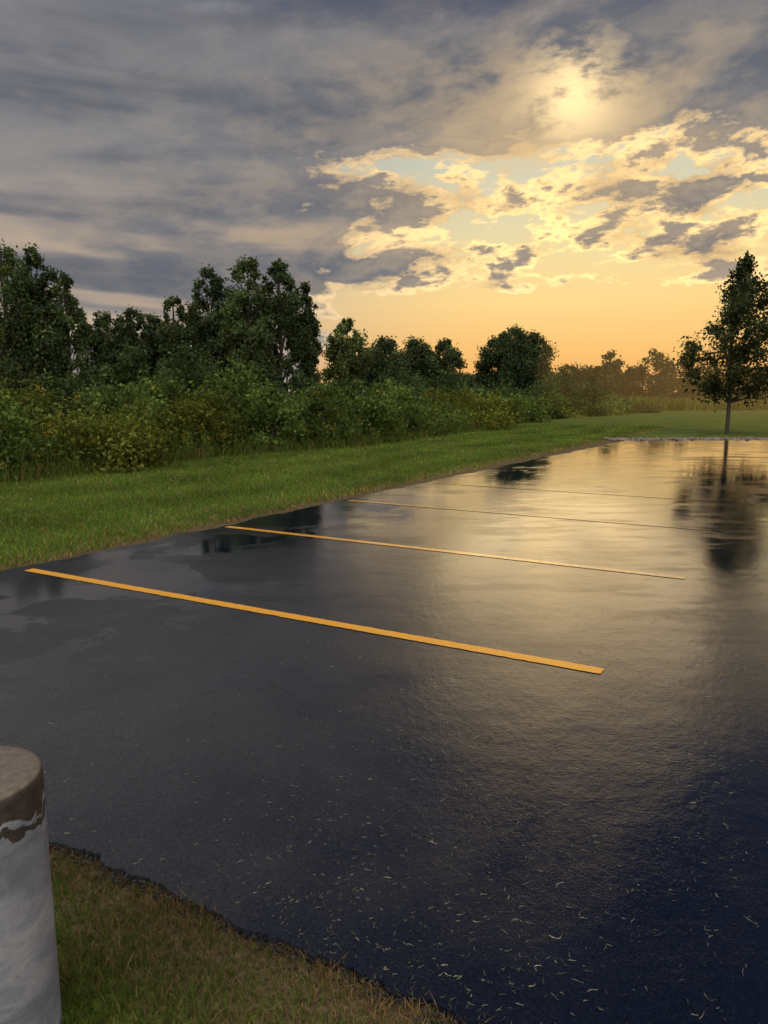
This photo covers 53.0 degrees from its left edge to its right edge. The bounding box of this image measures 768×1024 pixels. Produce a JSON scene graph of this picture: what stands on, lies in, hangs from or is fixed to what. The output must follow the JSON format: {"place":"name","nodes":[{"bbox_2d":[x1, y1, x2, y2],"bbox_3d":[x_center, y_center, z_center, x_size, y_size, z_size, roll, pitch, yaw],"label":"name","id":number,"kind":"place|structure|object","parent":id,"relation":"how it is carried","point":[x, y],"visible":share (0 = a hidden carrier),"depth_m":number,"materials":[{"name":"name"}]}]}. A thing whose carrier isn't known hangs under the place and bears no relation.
{"place":"outdoors","nodes":[
{"label":"outdoors","id":0,"kind":"place"},
{"bbox_2d":[49,844,495,1023],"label":"grass","id":1,"kind":"structure","parent":0,"point":[143,953],"depth_m":2.27,"materials":[{"name":"green plant"}]},
{"bbox_2d":[0,424,674,571],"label":"lawn grass","id":2,"kind":"structure","parent":0,"point":[541,432],"depth_m":14.28,"materials":[{"name":"green plant"}]},
{"bbox_2d":[0,392,767,1023],"bbox_3d":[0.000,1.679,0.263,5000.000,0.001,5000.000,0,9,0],"label":"ground","id":3,"kind":"structure","parent":0,"point":[712,424],"depth_m":2.69,"materials":[{"name":"green plant"}]},
{"bbox_2d":[0,238,57,405],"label":"cottonwood tree","id":4,"kind":"object","parent":3,"relation":"on","point":[9,369],"visible":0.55,"depth_m":34.65,"materials":[{"name":"green plant"}]},
{"bbox_2d":[0,746,61,1023],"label":"concrete bollard","id":5,"kind":"object","parent":3,"relation":"on","point":[29,984],"visible":1,"depth_m":1.91,"materials":[{"name":"white concrete"}]},
{"bbox_2d":[0,387,64,479],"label":"shrub","id":6,"kind":"object","parent":3,"relation":"on","point":[15,427],"visible":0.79,"depth_m":15.61,"materials":[{"name":"green plant"}]},
{"bbox_2d":[0,242,73,412],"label":"cottonwood tree","id":7,"kind":"object","parent":3,"relation":"on","point":[41,294],"visible":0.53,"depth_m":35.01,"materials":[{"name":"green plant"}]},
{"bbox_2d":[0,365,76,461],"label":"shrub","id":8,"kind":"object","parent":3,"relation":"on","point":[23,400],"visible":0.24,"depth_m":18.06,"materials":[{"name":"green plant"}]},
{"bbox_2d":[15,368,98,449],"bbox_3d":[-8.857,-2.642,20.536,2.751,2.362,2.082,-5,10,-28],"label":"shrub","id":9,"kind":"object","parent":3,"relation":"on","point":[67,387],"visible":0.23,"depth_m":20.38,"materials":[{"name":"green plant"}]},
{"bbox_2d":[43,270,93,421],"bbox_3d":[-14.862,-7.596,36.193,2.268,7.311,2.122,0,9,0],"label":"cottonwood tree","id":10,"kind":"object","parent":3,"relation":"on","point":[70,318],"visible":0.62,"depth_m":35.96,"materials":[{"name":"green plant"}]},
{"bbox_2d":[16,381,194,473],"bbox_3d":[-6.304,-1.882,16.918,3.845,1.984,3.395,0,9,0],"label":"shrub","id":11,"kind":"object","parent":3,"relation":"on","point":[132,445],"visible":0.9,"depth_m":16.67,"materials":[{"name":"green plant"}]},
{"bbox_2d":[80,310,132,408],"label":"cottonwood tree","id":12,"kind":"object","parent":3,"relation":"on","point":[99,341],"visible":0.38,"depth_m":42.37,"materials":[{"name":"green plant"}]},
{"bbox_2d":[58,403,155,461],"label":"shrub","id":13,"kind":"object","parent":3,"relation":"on","point":[104,408],"visible":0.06,"depth_m":18.06,"materials":[{"name":"green plant"}]},
{"bbox_2d":[73,368,176,454],"bbox_3d":[-6.887,-2.644,20.485,3.008,2.385,3.239,0,9,0],"label":"shrub","id":14,"kind":"object","parent":3,"relation":"on","point":[108,400],"visible":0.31,"depth_m":20.12,"materials":[{"name":"green plant"}]},
{"bbox_2d":[73,342,183,415],"bbox_3d":[-7.582,-3.460,22.760,2.874,3.291,3.259,0,9,0],"label":"shrub","id":15,"kind":"object","parent":3,"relation":"on","point":[100,377],"visible":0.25,"depth_m":22.35,"materials":[{"name":"green plant"}]},
{"bbox_2d":[107,304,164,404],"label":"cottonwood tree","id":16,"kind":"object","parent":3,"relation":"on","point":[127,332],"visible":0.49,"depth_m":42.38,"materials":[{"name":"green plant"}]},
{"bbox_2d":[136,313,170,411],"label":"cottonwood tree","id":17,"kind":"object","parent":3,"relation":"on","point":[152,320],"visible":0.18,"depth_m":43.62,"materials":[{"name":"green plant"}]},
{"bbox_2d":[113,368,223,443],"bbox_3d":[-6.117,-2.894,21.940,3.154,2.418,3.484,0,9,0],"label":"shrub","id":18,"kind":"object","parent":3,"relation":"on","point":[167,392],"visible":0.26,"depth_m":21.82,"materials":[{"name":"green plant"}]},
{"bbox_2d":[155,295,193,406],"bbox_3d":[-10.885,-7.920,40.299,2.223,6.688,2.534,0,9,0],"label":"cottonwood tree","id":19,"kind":"object","parent":3,"relation":"on","point":[172,334],"visible":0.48,"depth_m":39.66,"materials":[{"name":"green plant"}]},
{"bbox_2d":[141,340,232,434],"bbox_3d":[-6.231,-3.908,25.322,3.293,3.372,3.715,0,9,0],"label":"shrub","id":20,"kind":"object","parent":3,"relation":"on","point":[187,370],"visible":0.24,"depth_m":24.95,"materials":[{"name":"green plant"}]},
{"bbox_2d":[169,311,204,399],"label":"cottonwood tree","id":21,"kind":"object","parent":3,"relation":"on","point":[194,344],"visible":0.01,"depth_m":44.44,"materials":[{"name":"green plant"}]},
{"bbox_2d":[153,380,260,454],"bbox_3d":[-5.190,-2.623,21.416,3.725,2.053,3.681,0,9,0],"label":"shrub","id":22,"kind":"object","parent":3,"relation":"on","point":[196,413],"visible":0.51,"depth_m":20.79,"materials":[{"name":"green plant"}]},
{"bbox_2d":[178,263,241,410],"bbox_3d":[-8.413,-8.246,38.181,3.352,7.984,2.886,3,9,16],"label":"cottonwood tree","id":23,"kind":"object","parent":3,"relation":"on","point":[211,323],"visible":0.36,"depth_m":37.48,"materials":[{"name":"green plant"}]},
{"bbox_2d":[171,343,278,438],"bbox_3d":[-4.922,-3.537,23.512,3.877,3.212,3.213,2,9,15],"label":"shrub","id":24,"kind":"object","parent":3,"relation":"on","point":[226,383],"visible":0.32,"depth_m":23.51,"materials":[{"name":"green plant"}]},
{"bbox_2d":[194,284,255,377],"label":"cottonwood tree","id":25,"kind":"object","parent":3,"relation":"on","point":[228,290],"visible":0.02,"depth_m":40.30,"materials":[{"name":"green plant"}]},
{"bbox_2d":[214,254,283,403],"bbox_3d":[-6.464,-8.230,37.254,3.598,8.238,3.714,0,9,0],"label":"cottonwood tree","id":26,"kind":"object","parent":3,"relation":"on","point":[241,308],"visible":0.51,"depth_m":36.37,"materials":[{"name":"green plant"}]},
{"bbox_2d":[219,380,299,420],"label":"shrub","id":27,"kind":"object","parent":3,"relation":"on","point":[232,395],"visible":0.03,"depth_m":25.74,"materials":[{"name":"green plant"}]},
{"bbox_2d":[234,392,304,437],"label":"shrub","id":28,"kind":"object","parent":3,"relation":"on","point":[283,408],"depth_m":25.35,"materials":[{"name":"green plant"}]},
{"bbox_2d":[233,378,307,451],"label":"shrub","id":29,"kind":"object","parent":3,"relation":"on","point":[267,411],"visible":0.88,"depth_m":21.91,"materials":[{"name":"green plant"}]},
{"bbox_2d":[253,257,314,397],"bbox_3d":[-4.934,-8.069,37.066,3.378,7.976,3.111,0,9,0],"label":"cottonwood tree","id":30,"kind":"object","parent":3,"relation":"on","point":[284,320],"visible":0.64,"depth_m":36.64,"materials":[{"name":"green plant"}]},
{"bbox_2d":[0,383,578,477],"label":"goldenrod plants","id":31,"kind":"object","parent":3,"relation":"on","point":[188,445],"visible":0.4,"depth_m":20.61,"materials":[{"name":"green plant"}]},
{"bbox_2d":[282,387,311,437],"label":"shrub","id":32,"kind":"object","parent":3,"relation":"on","point":[297,399],"depth_m":28.54,"materials":[{"name":"green plant"}]},
{"bbox_2d":[290,281,324,393],"bbox_3d":[-3.914,-7.825,38.249,2.037,7.130,2.000,0,9,0],"label":"cottonwood tree","id":33,"kind":"object","parent":3,"relation":"on","point":[309,369],"visible":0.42,"depth_m":37.73,"materials":[{"name":"green plant"}]},
{"bbox_2d":[288,373,350,405],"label":"shrub","id":34,"kind":"object","parent":3,"relation":"on","point":[312,380],"visible":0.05,"depth_m":30.81,"materials":[{"name":"green plant"}]},
{"bbox_2d":[284,374,356,429],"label":"shrub","id":35,"kind":"object","parent":3,"relation":"on","point":[326,388],"visible":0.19,"depth_m":27.81,"materials":[{"name":"green plant"}]},
{"bbox_2d":[279,386,363,446],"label":"shrub","id":36,"kind":"object","parent":3,"relation":"on","point":[323,410],"visible":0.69,"depth_m":24.09,"materials":[{"name":"green plant"}]},
{"bbox_2d":[0,408,659,483],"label":"tall grass fringe","id":37,"kind":"object","parent":3,"relation":"on","point":[69,469],"depth_m":20.57,"materials":[{"name":"green plant"}]},
{"bbox_2d":[322,371,368,409],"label":"shrub","id":38,"kind":"object","parent":3,"relation":"on","point":[351,382],"visible":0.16,"depth_m":32.19,"materials":[{"name":"green plant"}]},
{"bbox_2d":[321,317,373,394],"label":"willow tree","id":39,"kind":"object","parent":3,"relation":"on","point":[341,354],"visible":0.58,"depth_m":48.59,"materials":[{"name":"green plant"}]},
{"bbox_2d":[318,383,412,442],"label":"shrub","id":40,"kind":"object","parent":3,"relation":"on","point":[385,418],"visible":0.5,"depth_m":25.97,"materials":[{"name":"green plant"}]},
{"bbox_2d":[332,379,403,431],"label":"shrub","id":41,"kind":"object","parent":3,"relation":"on","point":[359,396],"visible":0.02,"depth_m":28.80,"materials":[{"name":"green plant"}]},
{"bbox_2d":[357,381,388,401],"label":"shrub","id":42,"kind":"object","parent":3,"relation":"on","point":[366,387],"visible":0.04,"depth_m":35.11,"materials":[{"name":"green plant"}]},
{"bbox_2d":[0,440,767,1023],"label":"asphalt parking lot","id":43,"kind":"structure","parent":3,"relation":"on","point":[76,656],"depth_m":3.86,"materials":[{"name":"black asphalt"}]},
{"bbox_2d":[49,841,463,1023],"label":"asphalt crumbs","id":44,"kind":"object","parent":43,"relation":"on","point":[400,1001],"visible":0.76,"depth_m":2.36,"materials":[{"name":"black asphalt"}]},
{"bbox_2d":[3,585,767,1023],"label":"grass clippings","id":45,"kind":"object","parent":43,"relation":"on","point":[467,879],"depth_m":2.64,"materials":[{"name":"plant"}]},
{"bbox_2d":[24,482,750,673],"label":"parking stall lines","id":46,"kind":"object","parent":43,"relation":"on","point":[570,665],"visible":1,"depth_m":6.42,"materials":[{"name":"yellow paint"}]},
{"bbox_2d":[363,335,415,397],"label":"maple tree","id":47,"kind":"object","parent":3,"relation":"on","point":[383,348],"visible":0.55,"depth_m":63.76,"materials":[{"name":"green plant"}]},
{"bbox_2d":[365,379,431,420],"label":"shrub","id":48,"kind":"object","parent":3,"relation":"on","point":[406,398],"visible":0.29,"depth_m":31.25,"materials":[{"name":"green plant"}]},
{"bbox_2d":[365,366,435,404],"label":"shrub","id":49,"kind":"object","parent":3,"relation":"on","point":[415,383],"visible":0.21,"depth_m":36.90,"materials":[{"name":"green plant"}]},
{"bbox_2d":[377,394,431,435],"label":"shrub","id":50,"kind":"object","parent":3,"relation":"on","point":[413,423],"visible":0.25,"depth_m":28.80,"materials":[{"name":"green plant"}]},
{"bbox_2d":[389,335,442,388],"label":"maple tree","id":51,"kind":"object","parent":3,"relation":"on","point":[418,351],"visible":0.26,"depth_m":65.92,"materials":[{"name":"green plant"}]},
{"bbox_2d":[404,405,462,435],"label":"shrub","id":52,"kind":"object","parent":3,"relation":"on","point":[443,425],"visible":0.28,"depth_m":30.07,"materials":[{"name":"green plant"}]},
{"bbox_2d":[415,389,460,418],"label":"shrub","id":53,"kind":"object","parent":3,"relation":"on","point":[433,404],"visible":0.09,"depth_m":36.86,"materials":[{"name":"green plant"}]},
{"bbox_2d":[404,366,477,409],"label":"shrub","id":54,"kind":"object","parent":3,"relation":"on","point":[444,382],"visible":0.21,"depth_m":41.76,"materials":[{"name":"green plant"}]},
{"bbox_2d":[423,337,470,395],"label":"maple tree","id":55,"kind":"object","parent":3,"relation":"on","point":[451,358],"visible":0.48,"depth_m":64.31,"materials":[{"name":"green plant"}]},
{"bbox_2d":[418,397,475,431],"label":"shrub","id":56,"kind":"object","parent":3,"relation":"on","point":[451,419],"visible":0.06,"depth_m":32.70,"materials":[{"name":"green plant"}]},
{"bbox_2d":[424,386,474,411],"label":"shrub","id":57,"kind":"object","parent":3,"relation":"on","point":[453,398],"visible":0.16,"depth_m":38.57,"materials":[{"name":"green plant"}]},
{"bbox_2d":[439,377,478,405],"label":"shrub","id":58,"kind":"object","parent":3,"relation":"on","point":[463,387],"visible":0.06,"depth_m":44.71,"materials":[{"name":"green plant"}]},
{"bbox_2d":[445,388,492,413],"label":"shrub","id":59,"kind":"object","parent":3,"relation":"on","point":[475,399],"visible":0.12,"depth_m":42.51,"materials":[{"name":"green plant"}]},
{"bbox_2d":[459,388,491,407],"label":"shrub","id":60,"kind":"object","parent":3,"relation":"on","point":[477,396],"visible":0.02,"depth_m":43.70,"materials":[{"name":"green plant"}]},
{"bbox_2d":[458,380,503,398],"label":"shrub","id":61,"kind":"object","parent":3,"relation":"on","point":[480,389],"visible":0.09,"depth_m":50.46,"materials":[{"name":"green plant"}]},
{"bbox_2d":[452,403,524,429],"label":"shrub","id":62,"kind":"object","parent":3,"relation":"on","point":[487,421],"visible":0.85,"depth_m":34.63,"materials":[{"name":"green plant"}]},
{"bbox_2d":[462,392,524,425],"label":"shrub","id":63,"kind":"object","parent":3,"relation":"on","point":[499,402],"visible":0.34,"depth_m":37.63,"materials":[{"name":"green plant"}]},
{"bbox_2d":[473,331,520,397],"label":"maple tree","id":64,"kind":"object","parent":3,"relation":"on","point":[482,366],"visible":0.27,"depth_m":69.84,"materials":[{"name":"green plant"}]},
{"bbox_2d":[488,380,525,400],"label":"shrub","id":65,"kind":"object","parent":3,"relation":"on","point":[504,386],"visible":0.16,"depth_m":53.39,"materials":[{"name":"green plant"}]},
{"bbox_2d":[482,323,549,398],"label":"maple tree","id":66,"kind":"object","parent":3,"relation":"on","point":[515,350],"visible":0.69,"depth_m":68.28,"materials":[{"name":"green plant"}]},
{"bbox_2d":[479,391,553,422],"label":"shrub","id":67,"kind":"object","parent":3,"relation":"on","point":[538,413],"visible":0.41,"depth_m":42.74,"materials":[{"name":"green plant"}]},
{"bbox_2d":[492,388,541,409],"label":"shrub","id":68,"kind":"object","parent":3,"relation":"on","point":[515,396],"visible":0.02,"depth_m":49.91,"materials":[{"name":"green plant"}]},
{"bbox_2d":[508,386,548,398],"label":"shrub","id":69,"kind":"object","parent":3,"relation":"on","point":[534,394],"visible":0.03,"depth_m":56.18,"materials":[{"name":"green plant"}]},
{"bbox_2d":[520,329,559,393],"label":"maple tree","id":70,"kind":"object","parent":3,"relation":"on","point":[546,349],"visible":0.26,"depth_m":69.73,"materials":[{"name":"green plant"}]},
{"bbox_2d":[517,376,564,397],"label":"shrub","id":71,"kind":"object","parent":3,"relation":"on","point":[538,387],"visible":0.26,"depth_m":57.77,"materials":[{"name":"green plant"}]},
{"bbox_2d":[528,395,567,418],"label":"shrub","id":72,"kind":"object","parent":3,"relation":"on","point":[554,414],"visible":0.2,"depth_m":48.11,"materials":[{"name":"green plant"}]},
{"bbox_2d":[525,391,576,411],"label":"shrub","id":73,"kind":"object","parent":3,"relation":"on","point":[543,395],"visible":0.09,"depth_m":52.46,"materials":[{"name":"green plant"}]},
{"bbox_2d":[535,387,582,407],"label":"shrub","id":74,"kind":"object","parent":3,"relation":"on","point":[554,391],"visible":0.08,"depth_m":55.03,"materials":[{"name":"green plant"}]},
{"bbox_2d":[539,398,585,417],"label":"shrub","id":75,"kind":"object","parent":3,"relation":"on","point":[573,416],"visible":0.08,"depth_m":50.90,"materials":[{"name":"green plant"}]},
{"bbox_2d":[533,367,592,401],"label":"shrub","id":76,"kind":"object","parent":3,"relation":"on","point":[566,385],"visible":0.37,"depth_m":61.70,"materials":[{"name":"green plant"}]},
{"bbox_2d":[566,395,596,410],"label":"shrub","id":77,"kind":"object","parent":3,"relation":"on","point":[580,400],"visible":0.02,"depth_m":57.59,"materials":[{"name":"green plant"}]},
{"bbox_2d":[549,389,615,416],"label":"shrub","id":78,"kind":"object","parent":3,"relation":"on","point":[598,410],"visible":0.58,"depth_m":53.27,"materials":[{"name":"green plant"}]},
{"bbox_2d":[566,382,610,405],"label":"shrub","id":79,"kind":"object","parent":3,"relation":"on","point":[587,390],"visible":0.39,"depth_m":60.60,"materials":[{"name":"green plant"}]},
{"bbox_2d":[577,369,613,400],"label":"shrub","id":80,"kind":"object","parent":3,"relation":"on","point":[593,381],"visible":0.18,"depth_m":64.62,"materials":[{"name":"green plant"}]},
{"bbox_2d":[583,397,629,414],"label":"shrub","id":81,"kind":"object","parent":3,"relation":"on","point":[623,412],"visible":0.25,"depth_m":56.44,"materials":[{"name":"green plant"}]},
{"bbox_2d":[595,398,633,413],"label":"shrub","id":82,"kind":"object","parent":3,"relation":"on","point":[614,406],"visible":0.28,"depth_m":58.79,"materials":[{"name":"green plant"}]},
{"bbox_2d":[462,347,767,400],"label":"distant tree line","id":83,"kind":"object","parent":3,"relation":"on","point":[615,377],"visible":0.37,"depth_m":102.05,"materials":[{"name":"green plant"}]},
{"bbox_2d":[601,391,636,406],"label":"shrub","id":84,"kind":"object","parent":3,"relation":"on","point":[623,398],"visible":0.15,"depth_m":63.03,"materials":[{"name":"green plant"}]},
{"bbox_2d":[617,396,660,412],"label":"shrub","id":85,"kind":"object","parent":3,"relation":"on","point":[645,409],"visible":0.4,"depth_m":61.43,"materials":[{"name":"green plant"}]},
{"bbox_2d":[603,436,767,440],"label":"gravel border","id":86,"kind":"object","parent":3,"relation":"on","point":[682,438],"visible":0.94,"depth_m":27.11,"materials":[{"name":"gravel"}]},
{"bbox_2d":[667,250,767,433],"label":"linden tree","id":87,"kind":"object","parent":3,"relation":"on","point":[742,292],"visible":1,"depth_m":29.91,"materials":[{"name":"green plant"}]},
{"bbox_2d":[0,0,767,391],"label":"sky","id":88,"kind":"structure","parent":0,"point":[586,176],"materials":[{"name":"grey"}]},
{"bbox_2d":[605,394,767,410],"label":"meadow","id":89,"kind":"structure","parent":0,"point":[678,404],"depth_m":70.07,"materials":[{"name":"green plant"}]}
]}

